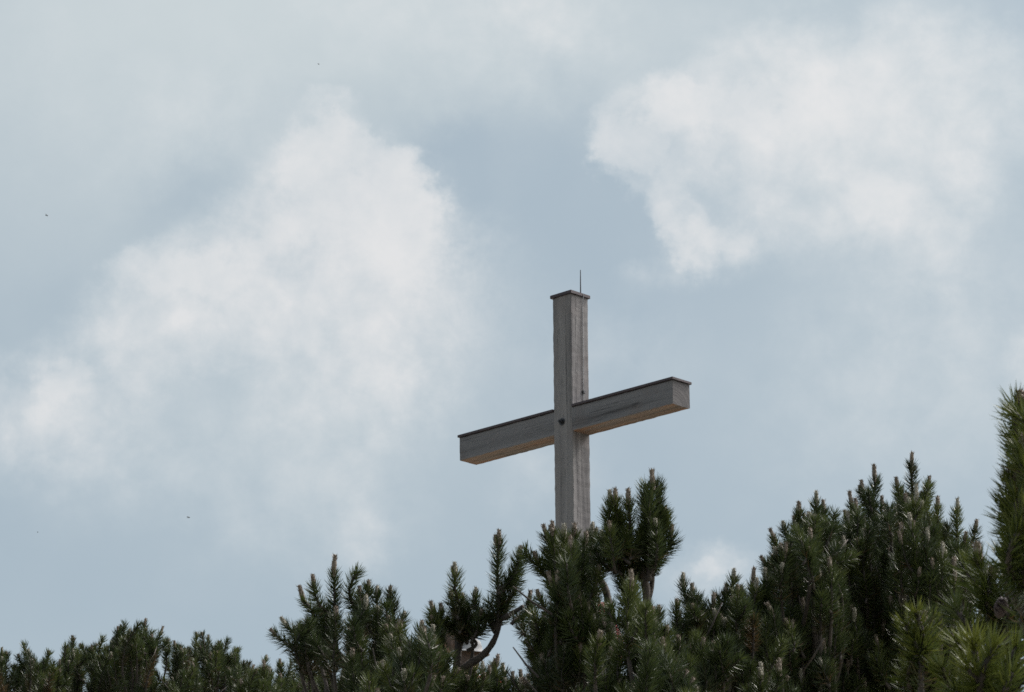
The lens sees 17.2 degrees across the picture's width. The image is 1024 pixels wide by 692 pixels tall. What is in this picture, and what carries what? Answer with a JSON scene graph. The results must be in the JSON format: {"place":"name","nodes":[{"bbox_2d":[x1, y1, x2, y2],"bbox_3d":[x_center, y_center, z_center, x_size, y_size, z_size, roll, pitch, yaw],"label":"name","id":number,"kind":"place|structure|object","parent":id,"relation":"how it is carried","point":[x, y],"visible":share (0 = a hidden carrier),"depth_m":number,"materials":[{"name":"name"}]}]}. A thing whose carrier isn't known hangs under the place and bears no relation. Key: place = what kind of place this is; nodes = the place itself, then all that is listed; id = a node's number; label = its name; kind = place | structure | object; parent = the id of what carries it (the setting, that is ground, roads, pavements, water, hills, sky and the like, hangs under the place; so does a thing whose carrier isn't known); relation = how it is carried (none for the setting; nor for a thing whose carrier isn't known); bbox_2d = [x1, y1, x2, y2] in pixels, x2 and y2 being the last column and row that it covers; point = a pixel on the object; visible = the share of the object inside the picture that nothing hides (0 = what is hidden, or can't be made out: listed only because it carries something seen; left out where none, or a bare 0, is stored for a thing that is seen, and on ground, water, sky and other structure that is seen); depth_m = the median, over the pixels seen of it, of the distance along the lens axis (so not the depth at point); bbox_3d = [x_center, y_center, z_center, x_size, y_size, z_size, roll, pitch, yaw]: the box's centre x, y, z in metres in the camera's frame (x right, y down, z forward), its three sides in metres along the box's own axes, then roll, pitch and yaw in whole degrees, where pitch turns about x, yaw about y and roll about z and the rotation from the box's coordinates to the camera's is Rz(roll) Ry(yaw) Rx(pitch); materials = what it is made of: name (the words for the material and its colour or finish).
{"place":"outdoors","nodes":[
{"label":"outdoors","id":0,"kind":"place"},
{"bbox_2d":[0,0,1023,691],"label":"sky","id":1,"kind":"structure","parent":0,"point":[286,254],"materials":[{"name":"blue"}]},
{"bbox_3d":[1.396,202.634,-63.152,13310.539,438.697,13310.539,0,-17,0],"label":"ground","id":2,"kind":"structure","parent":0,"visible":0},
{"bbox_2d":[0,640,73,691],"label":"mountain pine","id":3,"kind":"object","parent":2,"relation":"on","point":[44,674],"visible":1,"depth_m":15.87,"materials":[{"name":"green plant"}]},
{"bbox_2d":[57,633,123,691],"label":"mountain pine","id":4,"kind":"object","parent":2,"relation":"on","point":[87,660],"visible":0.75,"depth_m":16.70,"materials":[{"name":"green plant"}]},
{"bbox_2d":[106,617,204,691],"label":"mountain pine","id":5,"kind":"object","parent":2,"relation":"on","point":[137,650],"visible":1,"depth_m":16.15,"materials":[{"name":"green plant"}]},
{"bbox_2d":[186,630,252,691],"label":"mountain pine","id":6,"kind":"object","parent":2,"relation":"on","point":[220,668],"visible":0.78,"depth_m":16.89,"materials":[{"name":"green plant"}]},
{"bbox_2d":[233,655,322,691],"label":"mountain pine","id":7,"kind":"object","parent":2,"relation":"on","point":[259,678],"visible":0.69,"depth_m":14.88,"materials":[{"name":"green plant"}]},
{"bbox_2d":[266,554,415,691],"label":"mountain pine","id":8,"kind":"object","parent":2,"relation":"on","point":[316,634],"visible":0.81,"depth_m":9.44,"materials":[{"name":"green plant"}]},
{"bbox_2d":[354,619,476,691],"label":"mountain pine","id":9,"kind":"object","parent":2,"relation":"on","point":[424,659],"visible":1,"depth_m":8.53,"materials":[{"name":"green plant"}]},
{"bbox_2d":[414,528,535,677],"bbox_3d":[-0.079,1.498,8.874,0.528,2.110,0.378,-14,-22,37],"label":"mountain pine","id":10,"kind":"object","parent":2,"relation":"on","point":[463,620],"visible":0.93,"depth_m":9.17,"materials":[{"name":"green plant"}]},
{"bbox_2d":[464,653,529,691],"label":"mountain pine","id":11,"kind":"object","parent":2,"relation":"on","point":[491,682],"visible":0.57,"depth_m":10.34,"materials":[{"name":"green plant"}]},
{"bbox_2d":[517,603,580,691],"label":"mountain pine","id":12,"kind":"object","parent":2,"relation":"on","point":[536,646],"visible":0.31,"depth_m":8.97,"materials":[{"name":"green plant"}]},
{"bbox_2d":[507,519,626,691],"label":"mountain pine","id":13,"kind":"object","parent":2,"relation":"on","point":[575,584],"visible":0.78,"depth_m":8.59,"materials":[{"name":"green plant"}]},
{"bbox_2d":[457,270,691,544],"bbox_3d":[0.699,2.195,39.628,3.480,6.471,0.387,-16,-23,41],"label":"summit cross","id":14,"kind":"object","parent":2,"relation":"on","point":[571,422],"visible":0.73,"depth_m":39.92,"materials":[{"name":"grey wood"}]},
{"bbox_2d":[585,467,683,641],"bbox_3d":[0.409,1.418,8.415,0.700,2.287,0.740,0,-17,0],"label":"mountain pine","id":15,"kind":"object","parent":2,"relation":"on","point":[624,550],"visible":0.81,"depth_m":8.67,"materials":[{"name":"green plant"}]},
{"bbox_2d":[571,576,715,691],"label":"mountain pine","id":16,"kind":"object","parent":2,"relation":"on","point":[651,658],"visible":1,"depth_m":8.10,"materials":[{"name":"green plant"}]},
{"bbox_2d":[667,571,753,691],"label":"mountain pine","id":17,"kind":"object","parent":2,"relation":"on","point":[711,643],"visible":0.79,"depth_m":9.45,"materials":[{"name":"green plant"}]},
{"bbox_2d":[707,564,824,691],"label":"mountain pine","id":18,"kind":"object","parent":2,"relation":"on","point":[742,611],"visible":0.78,"depth_m":9.54,"materials":[{"name":"green plant"}]},
{"bbox_2d":[746,489,861,691],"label":"mountain pine","id":19,"kind":"object","parent":2,"relation":"on","point":[803,561],"visible":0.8,"depth_m":9.77,"materials":[{"name":"green plant"}]},
{"bbox_2d":[834,463,920,691],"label":"mountain pine","id":20,"kind":"object","parent":2,"relation":"on","point":[868,661],"visible":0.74,"depth_m":10.17,"materials":[{"name":"green plant"}]},
{"bbox_2d":[887,594,953,691],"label":"mountain pine","id":21,"kind":"object","parent":2,"relation":"on","point":[919,636],"visible":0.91,"depth_m":4.57,"materials":[{"name":"green plant"}]},
{"bbox_2d":[884,450,988,691],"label":"mountain pine","id":22,"kind":"object","parent":2,"relation":"on","point":[934,538],"visible":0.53,"depth_m":10.02,"materials":[{"name":"green plant"}]},
{"bbox_2d":[922,616,1023,691],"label":"mountain pine","id":23,"kind":"object","parent":2,"relation":"on","point":[988,671],"visible":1,"depth_m":3.67,"materials":[{"name":"green plant"}]},
{"bbox_2d":[931,537,1023,691],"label":"mountain pine","id":24,"kind":"object","parent":2,"relation":"on","point":[983,588],"visible":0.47,"depth_m":4.24,"materials":[{"name":"green plant"}]},
{"bbox_2d":[981,383,1023,634],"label":"mountain pine","id":25,"kind":"object","parent":2,"relation":"on","point":[1010,519],"visible":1,"depth_m":3.89,"materials":[{"name":"green plant"}]}
]}

